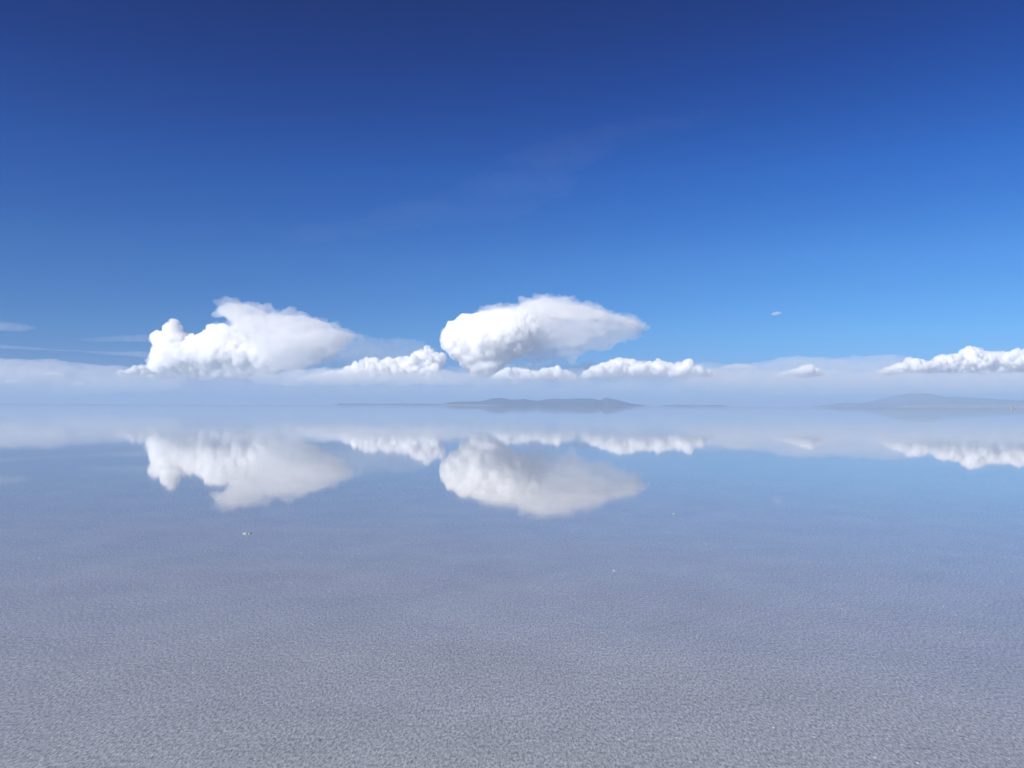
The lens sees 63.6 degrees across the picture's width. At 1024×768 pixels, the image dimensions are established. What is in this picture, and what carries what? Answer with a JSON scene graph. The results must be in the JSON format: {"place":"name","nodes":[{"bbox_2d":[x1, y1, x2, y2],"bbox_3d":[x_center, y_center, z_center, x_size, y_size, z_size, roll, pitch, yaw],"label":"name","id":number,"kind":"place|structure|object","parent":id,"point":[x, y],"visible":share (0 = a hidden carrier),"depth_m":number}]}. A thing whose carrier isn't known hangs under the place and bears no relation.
{"place":"outdoors","nodes":[
{"label":"outdoors","id":0,"kind":"place"},
{"bbox_2d":[335,403,440,404],"bbox_3d":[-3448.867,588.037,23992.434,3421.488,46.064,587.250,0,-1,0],"label":"terrain","id":1,"kind":"structure","parent":0,"point":[381,404],"depth_m":23799.90},
{"bbox_2d":[0,403,1023,767],"bbox_3d":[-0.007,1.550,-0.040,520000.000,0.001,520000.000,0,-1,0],"label":"salt flat","id":2,"kind":"structure","parent":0,"point":[748,461],"depth_m":7.18},
{"bbox_2d":[0,476,1023,767],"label":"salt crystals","id":3,"kind":"object","parent":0,"point":[512,654],"visible":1,"depth_m":5.00},
{"bbox_2d":[0,0,1023,406],"label":"sky","id":4,"kind":"structure","parent":0,"point":[745,203]},
{"bbox_2d":[441,398,644,405],"bbox_3d":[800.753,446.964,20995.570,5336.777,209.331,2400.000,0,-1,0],"label":"hills","id":5,"kind":"structure","parent":0,"point":[560,402],"depth_m":20284.36},
{"bbox_2d":[663,405,724,405],"bbox_3d":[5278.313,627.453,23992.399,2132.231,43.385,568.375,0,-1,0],"label":"terrain","id":6,"kind":"structure","parent":0,"point":[693,405],"depth_m":23870.45},
{"bbox_2d":[811,393,1023,406],"bbox_3d":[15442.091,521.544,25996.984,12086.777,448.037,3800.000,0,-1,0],"label":"mountains","id":7,"kind":"structure","parent":0,"point":[910,399],"depth_m":25116.00},
{"bbox_2d":[897,404,1023,407],"bbox_3d":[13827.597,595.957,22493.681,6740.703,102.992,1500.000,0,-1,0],"label":"shore","id":8,"kind":"structure","parent":0,"point":[978,406],"depth_m":22174.35}
]}

